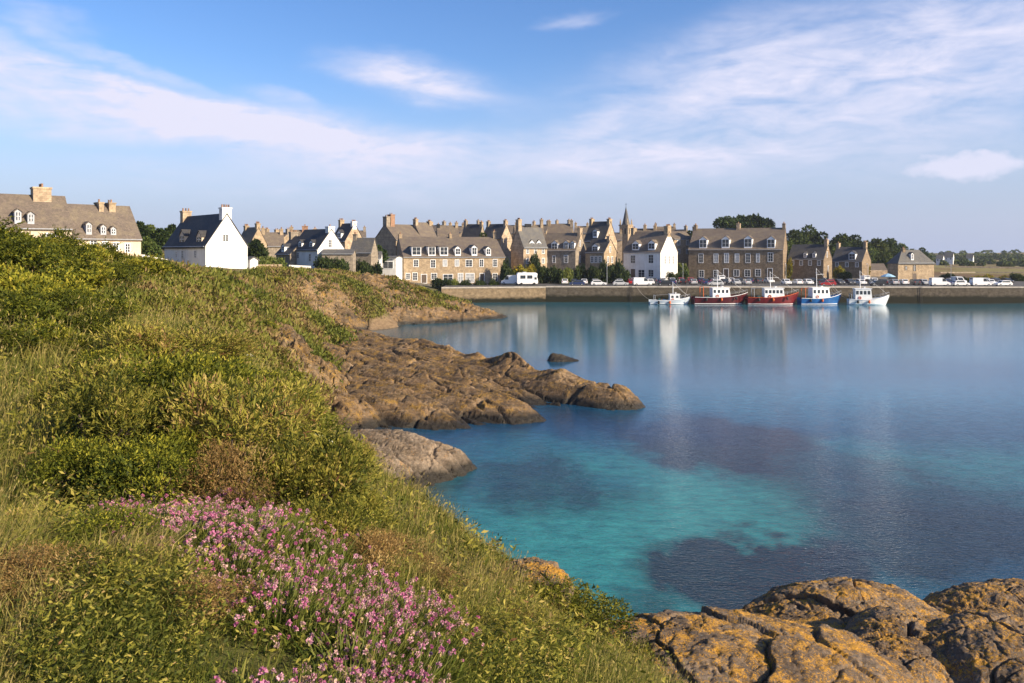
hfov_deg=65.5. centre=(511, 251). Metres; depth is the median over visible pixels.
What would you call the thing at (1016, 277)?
garden bush
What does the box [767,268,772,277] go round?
door
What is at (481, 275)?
door
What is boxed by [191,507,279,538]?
thrift plant
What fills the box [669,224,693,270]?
stone house
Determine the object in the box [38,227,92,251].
thicket shrub
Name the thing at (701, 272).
window
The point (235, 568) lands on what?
thrift plant
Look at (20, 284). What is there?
thicket shrub
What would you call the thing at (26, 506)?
leafy shrub
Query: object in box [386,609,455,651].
thrift plant
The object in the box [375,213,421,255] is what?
stone house
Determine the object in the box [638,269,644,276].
window
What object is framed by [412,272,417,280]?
window
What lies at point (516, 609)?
leafy shrub
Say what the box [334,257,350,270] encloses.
garden bush
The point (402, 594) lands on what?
thrift plant
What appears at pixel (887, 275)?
parasol
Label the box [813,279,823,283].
parked car
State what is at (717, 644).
boulder
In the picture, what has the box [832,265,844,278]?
gorse bush
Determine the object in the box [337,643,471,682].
thrift plant
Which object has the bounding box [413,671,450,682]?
thrift plant
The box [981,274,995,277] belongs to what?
gorse bush
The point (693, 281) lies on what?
parked car
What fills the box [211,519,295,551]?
thrift plant
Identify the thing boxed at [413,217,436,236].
stone house
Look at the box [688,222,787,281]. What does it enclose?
harbour house
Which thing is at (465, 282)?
garden bush
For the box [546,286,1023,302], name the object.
quay wall
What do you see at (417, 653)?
thrift plant
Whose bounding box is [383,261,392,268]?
window
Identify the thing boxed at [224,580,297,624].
thrift plant
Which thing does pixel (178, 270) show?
thicket shrub
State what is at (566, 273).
garden bush
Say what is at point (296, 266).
garden wall
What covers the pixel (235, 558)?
thrift plant
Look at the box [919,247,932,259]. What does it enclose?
broadleaf tree
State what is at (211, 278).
scrub bush
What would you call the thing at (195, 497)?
thrift plant
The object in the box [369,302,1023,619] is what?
sea water
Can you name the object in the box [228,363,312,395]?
leafy shrub
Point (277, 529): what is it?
thrift plant
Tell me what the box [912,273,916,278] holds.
door
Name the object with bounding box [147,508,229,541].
thrift plant
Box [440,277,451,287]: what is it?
garden bush
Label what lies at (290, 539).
thrift plant
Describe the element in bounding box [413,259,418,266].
window
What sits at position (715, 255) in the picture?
window
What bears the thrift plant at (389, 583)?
on the ground at (382, 322)
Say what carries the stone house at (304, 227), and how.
on the ground at (382, 322)
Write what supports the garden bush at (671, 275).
on the ground at (382, 322)
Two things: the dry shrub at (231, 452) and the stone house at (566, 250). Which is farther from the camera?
the stone house at (566, 250)
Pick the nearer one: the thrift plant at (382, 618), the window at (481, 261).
the thrift plant at (382, 618)
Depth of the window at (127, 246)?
126.20 m
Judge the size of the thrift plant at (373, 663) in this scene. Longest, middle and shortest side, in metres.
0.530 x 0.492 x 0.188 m
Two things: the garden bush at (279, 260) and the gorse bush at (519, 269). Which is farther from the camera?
the gorse bush at (519, 269)
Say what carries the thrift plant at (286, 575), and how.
on the ground at (382, 322)
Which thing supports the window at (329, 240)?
in the cottage at (312, 243)
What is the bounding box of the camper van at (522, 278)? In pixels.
[516,272,537,284]
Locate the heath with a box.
[7,252,475,440]
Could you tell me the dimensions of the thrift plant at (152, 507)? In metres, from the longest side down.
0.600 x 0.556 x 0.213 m
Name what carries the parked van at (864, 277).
on the quay road
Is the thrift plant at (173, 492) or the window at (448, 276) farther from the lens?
the window at (448, 276)
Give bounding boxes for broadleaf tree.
[136,221,151,237]
[141,236,161,256]
[146,224,155,232]
[149,227,170,255]
[164,223,175,234]
[247,238,268,258]
[377,245,389,262]
[786,229,812,245]
[787,240,793,261]
[800,224,817,243]
[810,231,835,249]
[829,233,852,246]
[830,246,835,257]
[849,234,867,246]
[858,240,880,256]
[868,248,884,264]
[870,238,894,257]
[873,252,892,267]
[884,237,905,257]
[899,243,908,249]
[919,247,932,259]
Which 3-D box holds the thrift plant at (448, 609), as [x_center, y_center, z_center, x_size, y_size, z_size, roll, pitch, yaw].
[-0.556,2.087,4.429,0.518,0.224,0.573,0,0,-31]
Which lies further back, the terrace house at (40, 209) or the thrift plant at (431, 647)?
the terrace house at (40, 209)
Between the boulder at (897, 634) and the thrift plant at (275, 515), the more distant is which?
the boulder at (897, 634)
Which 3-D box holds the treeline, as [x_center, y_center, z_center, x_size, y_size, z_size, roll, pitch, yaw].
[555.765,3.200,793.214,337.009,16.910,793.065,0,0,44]
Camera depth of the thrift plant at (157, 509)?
5.46 m
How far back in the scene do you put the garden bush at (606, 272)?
226.58 m
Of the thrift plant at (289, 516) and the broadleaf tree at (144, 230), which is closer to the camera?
the thrift plant at (289, 516)
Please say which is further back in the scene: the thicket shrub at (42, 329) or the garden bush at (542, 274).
the garden bush at (542, 274)
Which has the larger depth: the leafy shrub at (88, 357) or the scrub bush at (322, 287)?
the scrub bush at (322, 287)
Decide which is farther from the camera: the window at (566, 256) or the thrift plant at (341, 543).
the window at (566, 256)
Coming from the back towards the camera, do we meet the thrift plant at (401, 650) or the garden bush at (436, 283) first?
the garden bush at (436, 283)
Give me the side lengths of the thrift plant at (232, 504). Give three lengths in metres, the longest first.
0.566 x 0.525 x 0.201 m
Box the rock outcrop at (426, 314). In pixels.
[385,298,506,324]
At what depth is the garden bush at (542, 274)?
226.57 m
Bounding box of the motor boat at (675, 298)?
[636,286,689,303]
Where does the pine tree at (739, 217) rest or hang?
on the ground at (382, 322)
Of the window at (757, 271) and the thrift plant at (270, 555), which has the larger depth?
the window at (757, 271)
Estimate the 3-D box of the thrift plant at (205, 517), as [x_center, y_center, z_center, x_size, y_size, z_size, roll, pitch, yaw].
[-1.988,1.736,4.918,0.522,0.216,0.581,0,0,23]
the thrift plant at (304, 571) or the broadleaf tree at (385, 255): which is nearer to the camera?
the thrift plant at (304, 571)
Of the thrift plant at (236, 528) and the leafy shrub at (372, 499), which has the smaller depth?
the thrift plant at (236, 528)
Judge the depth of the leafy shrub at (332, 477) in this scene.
7.09 m
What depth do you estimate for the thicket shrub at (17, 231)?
27.02 m
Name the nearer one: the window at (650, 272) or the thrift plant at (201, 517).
the thrift plant at (201, 517)
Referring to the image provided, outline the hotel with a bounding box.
[396,230,505,283]
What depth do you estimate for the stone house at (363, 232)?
293.01 m
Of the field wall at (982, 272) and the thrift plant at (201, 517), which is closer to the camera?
the thrift plant at (201, 517)
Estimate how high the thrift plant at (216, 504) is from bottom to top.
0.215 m
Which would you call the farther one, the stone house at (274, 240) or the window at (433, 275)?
the window at (433, 275)
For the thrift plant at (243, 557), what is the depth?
4.32 m
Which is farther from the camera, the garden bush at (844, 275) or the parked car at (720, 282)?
the garden bush at (844, 275)
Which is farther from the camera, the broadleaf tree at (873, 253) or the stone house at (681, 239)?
the broadleaf tree at (873, 253)
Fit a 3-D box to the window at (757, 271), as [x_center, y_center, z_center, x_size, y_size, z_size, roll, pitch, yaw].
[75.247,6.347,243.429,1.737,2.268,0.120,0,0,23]
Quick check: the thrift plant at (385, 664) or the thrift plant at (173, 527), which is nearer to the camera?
the thrift plant at (385, 664)
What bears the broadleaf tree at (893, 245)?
on the ground at (382, 322)
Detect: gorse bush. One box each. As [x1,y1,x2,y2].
[513,264,527,274]
[525,263,537,272]
[785,257,792,280]
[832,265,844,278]
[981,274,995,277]
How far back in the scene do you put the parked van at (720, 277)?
227.14 m
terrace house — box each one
[0,183,72,239]
[67,199,142,255]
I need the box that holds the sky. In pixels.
[0,0,1023,252]
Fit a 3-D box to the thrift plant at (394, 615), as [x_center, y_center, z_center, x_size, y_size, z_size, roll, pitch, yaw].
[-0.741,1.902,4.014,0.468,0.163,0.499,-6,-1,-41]
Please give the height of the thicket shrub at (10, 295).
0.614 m
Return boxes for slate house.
[787,238,832,278]
[832,241,870,277]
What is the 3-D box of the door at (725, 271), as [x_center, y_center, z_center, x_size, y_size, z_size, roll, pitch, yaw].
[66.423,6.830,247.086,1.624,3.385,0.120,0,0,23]
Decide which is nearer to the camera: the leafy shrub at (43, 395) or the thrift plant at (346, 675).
the thrift plant at (346, 675)
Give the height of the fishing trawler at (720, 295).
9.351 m
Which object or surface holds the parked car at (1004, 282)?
on the quay road
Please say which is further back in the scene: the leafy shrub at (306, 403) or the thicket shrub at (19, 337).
the thicket shrub at (19, 337)
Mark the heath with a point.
(248, 283)
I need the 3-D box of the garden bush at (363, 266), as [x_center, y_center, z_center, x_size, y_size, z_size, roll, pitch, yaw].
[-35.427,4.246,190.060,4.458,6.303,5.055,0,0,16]
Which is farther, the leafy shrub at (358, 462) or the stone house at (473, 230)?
the stone house at (473, 230)
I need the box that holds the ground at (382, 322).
[0,250,1023,682]
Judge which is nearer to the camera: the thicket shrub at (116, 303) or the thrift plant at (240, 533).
the thrift plant at (240, 533)
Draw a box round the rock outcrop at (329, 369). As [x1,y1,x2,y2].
[274,331,352,405]
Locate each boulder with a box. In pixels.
[505,557,573,605]
[603,606,921,682]
[733,609,950,629]
[742,577,939,624]
[843,606,955,682]
[921,609,1023,682]
[923,578,1023,617]
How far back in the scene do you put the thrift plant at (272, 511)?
5.84 m
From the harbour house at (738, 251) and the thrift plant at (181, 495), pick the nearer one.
the thrift plant at (181, 495)
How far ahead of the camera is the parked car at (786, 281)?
217.51 m
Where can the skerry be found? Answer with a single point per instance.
(553, 357)
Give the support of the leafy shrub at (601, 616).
on the ground at (382, 322)
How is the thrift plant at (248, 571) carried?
on the ground at (382, 322)
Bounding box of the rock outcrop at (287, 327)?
[273,322,312,352]
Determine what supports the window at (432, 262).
in the hotel
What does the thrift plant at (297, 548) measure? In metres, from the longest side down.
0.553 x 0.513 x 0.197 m
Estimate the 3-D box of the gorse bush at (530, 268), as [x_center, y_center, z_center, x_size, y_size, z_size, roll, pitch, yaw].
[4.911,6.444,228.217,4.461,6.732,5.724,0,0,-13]
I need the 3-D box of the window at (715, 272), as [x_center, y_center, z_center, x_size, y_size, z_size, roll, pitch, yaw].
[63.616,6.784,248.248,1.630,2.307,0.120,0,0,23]
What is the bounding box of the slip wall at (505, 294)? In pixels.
[441,286,545,302]
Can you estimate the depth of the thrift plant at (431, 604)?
4.30 m
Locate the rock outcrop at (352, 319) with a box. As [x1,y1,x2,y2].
[295,271,368,329]
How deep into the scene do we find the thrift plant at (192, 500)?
5.97 m
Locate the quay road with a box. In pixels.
[443,281,1023,286]
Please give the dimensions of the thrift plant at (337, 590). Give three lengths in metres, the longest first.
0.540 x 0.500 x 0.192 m
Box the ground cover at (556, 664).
[0,306,704,682]
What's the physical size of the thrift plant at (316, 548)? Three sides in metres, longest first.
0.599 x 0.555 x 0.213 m
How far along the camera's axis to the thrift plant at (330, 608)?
3.91 m
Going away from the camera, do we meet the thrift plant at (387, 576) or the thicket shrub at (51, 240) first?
the thrift plant at (387, 576)
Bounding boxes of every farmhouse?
[936,255,944,264]
[944,252,953,263]
[966,254,973,261]
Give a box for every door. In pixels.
[421,274,426,282]
[479,273,484,281]
[630,269,635,277]
[723,269,728,278]
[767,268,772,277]
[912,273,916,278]
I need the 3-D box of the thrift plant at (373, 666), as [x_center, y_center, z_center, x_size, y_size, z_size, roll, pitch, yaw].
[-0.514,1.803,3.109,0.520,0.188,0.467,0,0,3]
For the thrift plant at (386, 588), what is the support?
on the ground at (382, 322)
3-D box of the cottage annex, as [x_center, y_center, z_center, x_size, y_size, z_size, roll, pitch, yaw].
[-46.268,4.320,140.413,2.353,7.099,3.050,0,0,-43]
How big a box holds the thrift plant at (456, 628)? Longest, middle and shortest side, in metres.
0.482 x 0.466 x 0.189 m
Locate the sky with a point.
(900, 120)
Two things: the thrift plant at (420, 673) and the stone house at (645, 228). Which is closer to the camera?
the thrift plant at (420, 673)
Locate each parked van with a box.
[501,275,517,284]
[632,277,651,285]
[716,275,724,279]
[858,275,869,279]
[928,278,950,285]
[951,276,966,282]
[969,278,991,285]
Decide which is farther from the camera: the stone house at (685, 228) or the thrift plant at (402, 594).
the stone house at (685, 228)
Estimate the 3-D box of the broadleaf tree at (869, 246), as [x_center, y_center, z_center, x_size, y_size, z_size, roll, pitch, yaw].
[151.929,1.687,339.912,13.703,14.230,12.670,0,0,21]
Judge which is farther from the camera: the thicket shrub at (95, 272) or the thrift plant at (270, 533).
the thicket shrub at (95, 272)
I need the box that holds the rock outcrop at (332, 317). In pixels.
[282,294,346,327]
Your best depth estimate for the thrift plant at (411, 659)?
3.26 m
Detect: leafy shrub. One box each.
[0,355,171,468]
[0,498,98,540]
[0,539,108,614]
[1,373,79,420]
[11,428,124,501]
[12,341,159,416]
[34,502,177,561]
[34,535,212,612]
[50,340,168,380]
[64,426,227,508]
[65,337,251,436]
[83,312,227,362]
[129,416,234,484]
[138,366,321,487]
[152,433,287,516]
[155,561,267,634]
[165,345,278,401]
[171,324,266,362]
[224,417,383,516]
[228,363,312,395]
[229,372,338,436]
[245,416,337,467]
[284,475,397,546]
[287,486,378,550]
[296,384,357,439]
[307,445,383,487]
[332,435,382,464]
[339,520,410,580]
[353,524,432,564]
[356,482,401,533]
[408,550,446,569]
[409,560,472,600]
[443,599,534,652]
[487,596,570,647]
[518,573,592,607]
[561,581,640,644]
[614,633,661,670]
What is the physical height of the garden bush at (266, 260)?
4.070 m
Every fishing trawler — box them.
[683,270,747,303]
[738,277,798,304]
[785,268,840,304]
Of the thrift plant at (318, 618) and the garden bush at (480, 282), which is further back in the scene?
the garden bush at (480, 282)
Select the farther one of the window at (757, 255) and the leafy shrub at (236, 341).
the window at (757, 255)
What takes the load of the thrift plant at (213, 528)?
on the ground at (382, 322)
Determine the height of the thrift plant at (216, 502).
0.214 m
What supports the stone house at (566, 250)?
on the ground at (382, 322)
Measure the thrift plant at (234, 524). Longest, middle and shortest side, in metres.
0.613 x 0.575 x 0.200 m
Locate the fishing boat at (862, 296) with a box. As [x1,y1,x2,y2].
[832,273,888,304]
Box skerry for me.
[547,353,578,361]
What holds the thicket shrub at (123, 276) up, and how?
on the ground at (382, 322)
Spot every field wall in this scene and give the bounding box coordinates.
[940,272,1023,272]
[945,266,1023,268]
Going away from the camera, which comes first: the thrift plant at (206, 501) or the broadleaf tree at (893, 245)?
the thrift plant at (206, 501)
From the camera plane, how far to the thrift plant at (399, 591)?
4.58 m
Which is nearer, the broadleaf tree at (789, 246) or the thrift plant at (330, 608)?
the thrift plant at (330, 608)
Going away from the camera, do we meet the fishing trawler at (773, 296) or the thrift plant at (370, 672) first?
the thrift plant at (370, 672)
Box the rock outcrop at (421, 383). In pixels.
[316,323,644,430]
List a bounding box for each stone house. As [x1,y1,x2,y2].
[241,221,267,247]
[261,226,283,257]
[274,228,289,242]
[274,230,299,266]
[289,224,316,235]
[335,218,362,248]
[350,232,378,265]
[359,226,365,237]
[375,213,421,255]
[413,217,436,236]
[432,220,445,232]
[436,221,458,236]
[449,222,463,236]
[461,219,484,236]
[485,219,511,268]
[508,222,515,235]
[510,218,547,268]
[512,218,544,240]
[532,220,548,236]
[545,226,585,278]
[547,219,573,232]
[555,219,569,223]
[574,222,588,238]
[584,217,617,249]
[585,234,617,269]
[615,230,621,264]
[637,224,663,231]
[654,222,675,229]
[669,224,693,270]
[671,225,687,231]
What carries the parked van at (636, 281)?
on the quay road
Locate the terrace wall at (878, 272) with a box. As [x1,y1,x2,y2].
[871,270,886,275]
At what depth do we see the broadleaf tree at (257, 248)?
176.96 m
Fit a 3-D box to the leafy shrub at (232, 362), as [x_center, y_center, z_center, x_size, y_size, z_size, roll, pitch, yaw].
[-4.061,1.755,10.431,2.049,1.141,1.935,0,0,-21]
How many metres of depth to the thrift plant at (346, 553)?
5.51 m
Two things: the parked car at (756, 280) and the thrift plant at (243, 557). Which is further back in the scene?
the parked car at (756, 280)
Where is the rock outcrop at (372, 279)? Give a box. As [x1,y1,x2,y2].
[354,272,417,306]
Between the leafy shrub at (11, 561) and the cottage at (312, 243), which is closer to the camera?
the leafy shrub at (11, 561)
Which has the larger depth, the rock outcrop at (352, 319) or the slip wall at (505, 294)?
the slip wall at (505, 294)
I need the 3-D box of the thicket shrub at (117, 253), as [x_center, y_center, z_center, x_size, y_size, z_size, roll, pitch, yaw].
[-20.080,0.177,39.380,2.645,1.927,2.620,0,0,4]
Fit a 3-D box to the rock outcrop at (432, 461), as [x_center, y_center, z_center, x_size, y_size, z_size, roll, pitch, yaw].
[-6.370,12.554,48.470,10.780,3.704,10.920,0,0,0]
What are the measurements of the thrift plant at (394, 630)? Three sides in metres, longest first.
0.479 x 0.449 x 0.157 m
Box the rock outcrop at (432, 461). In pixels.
[341,428,476,486]
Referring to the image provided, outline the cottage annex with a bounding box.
[247,256,259,268]
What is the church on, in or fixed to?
on the ground at (382, 322)
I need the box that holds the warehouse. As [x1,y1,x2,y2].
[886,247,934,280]
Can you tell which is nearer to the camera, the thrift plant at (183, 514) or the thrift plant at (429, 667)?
the thrift plant at (429, 667)
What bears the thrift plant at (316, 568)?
on the ground at (382, 322)
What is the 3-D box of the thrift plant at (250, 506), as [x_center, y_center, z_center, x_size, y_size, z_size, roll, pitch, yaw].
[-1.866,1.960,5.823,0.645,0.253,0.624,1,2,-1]
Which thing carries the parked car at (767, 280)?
on the quay road
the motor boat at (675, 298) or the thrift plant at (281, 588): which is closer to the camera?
the thrift plant at (281, 588)
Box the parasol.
[880,274,895,276]
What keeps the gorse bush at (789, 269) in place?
on the ground at (382, 322)
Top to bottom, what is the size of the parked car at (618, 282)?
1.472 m
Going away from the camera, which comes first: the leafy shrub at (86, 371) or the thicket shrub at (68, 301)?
the leafy shrub at (86, 371)
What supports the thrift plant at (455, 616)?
on the ground at (382, 322)
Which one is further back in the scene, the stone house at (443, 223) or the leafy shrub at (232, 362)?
the stone house at (443, 223)
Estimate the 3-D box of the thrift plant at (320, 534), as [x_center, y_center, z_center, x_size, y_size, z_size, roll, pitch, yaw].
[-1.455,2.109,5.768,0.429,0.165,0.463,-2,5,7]
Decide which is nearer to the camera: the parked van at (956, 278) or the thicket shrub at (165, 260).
the thicket shrub at (165, 260)
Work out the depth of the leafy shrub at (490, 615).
5.25 m
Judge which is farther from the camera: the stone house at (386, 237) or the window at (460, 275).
the stone house at (386, 237)
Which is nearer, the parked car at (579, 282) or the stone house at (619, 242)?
the parked car at (579, 282)
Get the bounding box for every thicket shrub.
[0,215,44,247]
[0,225,47,272]
[0,228,77,273]
[0,259,27,282]
[0,266,62,292]
[0,288,69,328]
[0,290,30,317]
[0,323,51,358]
[1,284,66,309]
[5,282,66,296]
[9,317,84,349]
[27,265,102,294]
[33,235,74,253]
[35,284,98,319]
[37,254,120,289]
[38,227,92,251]
[40,236,112,274]
[40,334,96,355]
[57,305,137,342]
[61,281,114,312]
[75,240,113,261]
[90,293,142,317]
[96,237,132,262]
[102,260,142,288]
[112,259,150,283]
[122,253,174,274]
[159,255,179,274]
[163,262,189,276]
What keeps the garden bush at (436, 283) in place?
on the ground at (382, 322)
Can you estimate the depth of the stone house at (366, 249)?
200.79 m
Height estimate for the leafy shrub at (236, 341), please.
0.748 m
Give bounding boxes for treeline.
[928,249,1023,266]
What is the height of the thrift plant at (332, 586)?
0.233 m
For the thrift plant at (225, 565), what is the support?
on the ground at (382, 322)
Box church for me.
[619,204,632,262]
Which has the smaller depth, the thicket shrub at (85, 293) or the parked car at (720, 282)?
the thicket shrub at (85, 293)
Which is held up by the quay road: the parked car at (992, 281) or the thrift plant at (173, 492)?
the parked car at (992, 281)
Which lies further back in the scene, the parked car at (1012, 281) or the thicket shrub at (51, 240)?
the parked car at (1012, 281)
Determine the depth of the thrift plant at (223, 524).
4.92 m
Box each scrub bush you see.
[202,275,216,281]
[251,315,267,327]
[259,318,273,325]
[260,315,272,320]
[270,276,283,280]
[271,345,289,356]
[293,371,305,378]
[317,284,330,289]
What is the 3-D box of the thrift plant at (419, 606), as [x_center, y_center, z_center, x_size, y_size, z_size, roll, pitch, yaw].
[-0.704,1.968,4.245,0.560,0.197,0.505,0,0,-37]
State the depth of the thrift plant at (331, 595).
4.09 m
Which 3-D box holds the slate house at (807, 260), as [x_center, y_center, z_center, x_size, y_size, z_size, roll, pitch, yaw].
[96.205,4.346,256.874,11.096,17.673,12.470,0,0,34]
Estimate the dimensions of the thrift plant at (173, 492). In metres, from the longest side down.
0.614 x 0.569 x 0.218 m
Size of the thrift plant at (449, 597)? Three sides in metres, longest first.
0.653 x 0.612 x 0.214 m
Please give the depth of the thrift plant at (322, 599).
4.12 m
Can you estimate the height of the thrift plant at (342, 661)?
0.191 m
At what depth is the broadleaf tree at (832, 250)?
329.41 m
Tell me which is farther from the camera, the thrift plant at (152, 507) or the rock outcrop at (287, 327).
the rock outcrop at (287, 327)
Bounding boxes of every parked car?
[569,280,584,285]
[591,280,606,285]
[612,280,628,285]
[656,280,672,285]
[678,279,685,283]
[689,279,697,283]
[699,279,709,283]
[707,280,723,285]
[730,279,740,283]
[741,279,751,283]
[754,278,762,282]
[764,278,774,282]
[781,279,791,284]
[792,279,802,284]
[803,279,813,284]
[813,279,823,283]
[818,280,835,285]
[834,279,845,284]
[844,279,855,284]
[855,279,866,284]
[868,280,886,285]
[888,279,899,284]
[899,279,908,284]
[909,279,920,284]
[919,279,928,284]
[951,280,969,285]
[987,279,996,283]
[993,280,1012,285]
[1000,278,1014,282]
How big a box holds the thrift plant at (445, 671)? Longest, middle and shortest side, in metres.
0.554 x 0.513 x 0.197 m
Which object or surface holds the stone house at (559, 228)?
on the ground at (382, 322)
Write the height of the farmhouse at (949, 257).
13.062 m
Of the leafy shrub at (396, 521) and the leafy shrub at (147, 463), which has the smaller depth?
the leafy shrub at (147, 463)
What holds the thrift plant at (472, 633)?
on the ground at (382, 322)
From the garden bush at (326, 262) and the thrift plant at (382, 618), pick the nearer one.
the thrift plant at (382, 618)
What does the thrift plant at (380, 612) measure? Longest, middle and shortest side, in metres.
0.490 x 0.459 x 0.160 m
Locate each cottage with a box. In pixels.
[163,204,248,268]
[295,224,344,268]
[623,224,677,280]
[871,263,886,269]
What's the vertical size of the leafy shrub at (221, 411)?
1.274 m
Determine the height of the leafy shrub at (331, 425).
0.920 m
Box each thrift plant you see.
[68,500,124,521]
[70,498,170,526]
[74,494,158,518]
[80,493,151,515]
[88,499,176,515]
[99,498,141,517]
[106,503,195,524]
[112,502,173,536]
[112,514,220,559]
[121,503,192,520]
[132,515,238,557]
[135,494,213,514]
[137,505,199,531]
[138,495,186,507]
[141,499,239,526]
[144,501,234,533]
[145,488,224,510]
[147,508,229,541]
[152,507,226,534]
[152,508,235,545]
[155,505,220,531]
[162,496,234,512]
[164,511,221,533]
[165,495,233,514]
[165,497,229,508]
[166,500,228,515]
[166,515,254,552]
[172,533,284,582]
[174,527,238,559]
[175,512,219,541]
[179,545,264,584]
[182,518,283,553]
[182,545,273,588]
[182,646,342,682]
[183,519,273,561]
[185,506,279,537]
[186,527,263,566]
[188,549,282,590]
[189,500,250,525]
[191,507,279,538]
[192,539,281,579]
[195,513,266,549]
[195,520,270,543]
[195,525,287,562]
[195,541,297,586]
[195,567,290,628]
[200,489,257,513]
[203,513,298,562]
[209,536,284,561]
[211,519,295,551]
[214,497,269,513]
[214,561,330,634]
[215,518,289,551]
[217,544,279,564]
[218,572,313,615]
[219,506,274,524]
[220,505,297,545]
[221,654,368,682]
[222,501,278,521]
[223,481,264,508]
[223,580,330,647]
[224,578,292,611]
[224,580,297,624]
[227,534,274,561]
[228,572,306,608]
[228,585,320,637]
[231,650,336,682]
[233,498,294,521]
[233,554,278,581]
[236,550,340,599]
[239,668,323,682]
[242,568,307,593]
[243,509,316,553]
[244,502,308,530]
[247,594,358,659]
[252,509,326,551]
[252,546,320,583]
[257,510,311,530]
[258,589,345,641]
[266,502,306,529]
[266,537,308,566]
[267,552,347,595]
[267,560,345,601]
[268,664,363,682]
[269,564,342,598]
[271,521,304,551]
[275,656,394,682]
[277,562,375,598]
[278,566,375,605]
[279,551,358,590]
[280,587,393,651]
[281,563,334,584]
[282,612,412,682]
[284,529,345,565]
[284,577,362,622]
[288,553,367,587]
[288,666,373,682]
[291,585,398,646]
[291,599,389,658]
[296,527,327,559]
[296,577,360,605]
[298,668,397,682]
[300,657,403,682]
[301,580,360,612]
[302,640,443,682]
[303,544,378,587]
[304,527,370,568]
[306,524,336,545]
[307,645,407,680]
[308,621,404,665]
[310,647,414,677]
[312,578,402,628]
[314,538,347,562]
[314,605,391,648]
[316,589,390,613]
[320,533,355,558]
[320,578,376,602]
[322,612,414,656]
[322,614,430,662]
[323,657,424,682]
[324,563,401,594]
[327,660,409,682]
[328,625,436,674]
[332,610,435,673]
[333,652,435,682]
[334,594,429,655]
[336,563,372,585]
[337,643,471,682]
[338,616,421,654]
[338,658,422,682]
[339,592,396,630]
[340,651,461,682]
[340,659,417,682]
[342,557,413,596]
[343,600,407,627]
[345,602,428,664]
[350,589,410,633]
[352,572,407,613]
[353,589,401,618]
[355,665,426,682]
[358,591,387,616]
[359,572,424,601]
[359,658,445,682]
[360,572,395,594]
[362,604,400,630]
[364,602,443,659]
[365,580,398,602]
[365,668,414,682]
[371,592,424,623]
[372,591,420,604]
[372,665,437,682]
[373,574,423,598]
[374,575,426,603]
[375,579,441,610]
[375,671,434,682]
[379,592,452,640]
[380,591,442,622]
[381,594,447,643]
[384,588,431,631]
[384,589,436,638]
[385,594,426,630]
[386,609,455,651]
[387,628,434,672]
[391,590,463,633]
[391,632,472,682]
[398,589,441,618]
[398,628,455,676]
[409,586,456,629]
[411,607,461,649]
[411,625,476,682]
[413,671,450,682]
[417,597,472,633]
[419,604,454,631]
[419,608,458,640]
[434,593,468,641]
[441,610,464,646]
[444,623,488,667]
[454,607,492,638]
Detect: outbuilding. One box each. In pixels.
[321,249,355,271]
[378,251,382,266]
[382,256,402,279]
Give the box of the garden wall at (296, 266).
[289,265,310,267]
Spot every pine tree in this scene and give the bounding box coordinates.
[712,215,744,227]
[733,214,748,226]
[741,213,775,227]
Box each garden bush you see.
[257,255,271,264]
[271,257,286,266]
[312,254,336,268]
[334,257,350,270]
[356,257,372,273]
[370,262,382,274]
[430,277,442,288]
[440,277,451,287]
[450,279,459,284]
[459,279,471,284]
[473,278,486,284]
[488,278,500,284]
[500,258,509,283]
[500,266,514,283]
[528,249,540,280]
[537,263,548,282]
[547,265,562,283]
[558,268,574,283]
[572,263,586,279]
[583,262,601,283]
[598,258,616,283]
[610,257,622,282]
[618,263,630,281]
[665,271,677,279]
[675,270,688,278]
[677,263,688,273]
[837,271,851,279]
[939,272,954,278]
[1007,272,1023,280]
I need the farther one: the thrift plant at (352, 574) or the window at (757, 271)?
the window at (757, 271)
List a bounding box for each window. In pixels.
[124,243,130,252]
[222,234,228,241]
[328,239,331,247]
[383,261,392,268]
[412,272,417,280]
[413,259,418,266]
[430,259,435,267]
[431,273,436,279]
[443,274,452,279]
[458,273,462,282]
[465,260,472,266]
[465,273,474,281]
[479,259,483,266]
[492,273,497,280]
[493,259,496,266]
[564,255,567,262]
[630,255,635,262]
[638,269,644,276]
[648,255,653,262]
[648,269,653,276]
[699,254,702,262]
[699,270,703,276]
[713,270,718,276]
[714,254,717,262]
[724,253,728,262]
[733,270,738,275]
[735,254,738,261]
[744,270,750,276]
[745,254,749,262]
[755,269,760,275]
[756,254,759,261]
[768,253,772,261]
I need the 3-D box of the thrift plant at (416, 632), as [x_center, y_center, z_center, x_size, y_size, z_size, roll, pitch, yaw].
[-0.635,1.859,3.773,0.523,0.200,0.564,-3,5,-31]
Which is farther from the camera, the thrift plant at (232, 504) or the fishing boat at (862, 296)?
the fishing boat at (862, 296)
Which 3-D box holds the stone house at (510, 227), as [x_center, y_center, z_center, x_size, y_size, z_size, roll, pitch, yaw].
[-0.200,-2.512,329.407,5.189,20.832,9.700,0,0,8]
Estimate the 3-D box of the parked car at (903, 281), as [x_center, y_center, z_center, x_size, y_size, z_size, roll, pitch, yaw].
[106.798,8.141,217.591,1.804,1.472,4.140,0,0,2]
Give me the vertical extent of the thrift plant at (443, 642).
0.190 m
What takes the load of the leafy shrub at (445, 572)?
on the ground at (382, 322)
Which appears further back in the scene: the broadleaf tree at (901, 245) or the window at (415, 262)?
the broadleaf tree at (901, 245)
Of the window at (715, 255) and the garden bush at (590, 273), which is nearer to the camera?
the garden bush at (590, 273)
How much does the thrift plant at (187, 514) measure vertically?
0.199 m
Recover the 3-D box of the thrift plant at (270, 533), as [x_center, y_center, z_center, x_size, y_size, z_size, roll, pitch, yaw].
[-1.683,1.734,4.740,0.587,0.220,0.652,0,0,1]
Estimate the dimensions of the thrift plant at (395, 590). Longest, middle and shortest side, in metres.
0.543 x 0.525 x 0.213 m
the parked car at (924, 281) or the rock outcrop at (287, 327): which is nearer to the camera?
the rock outcrop at (287, 327)

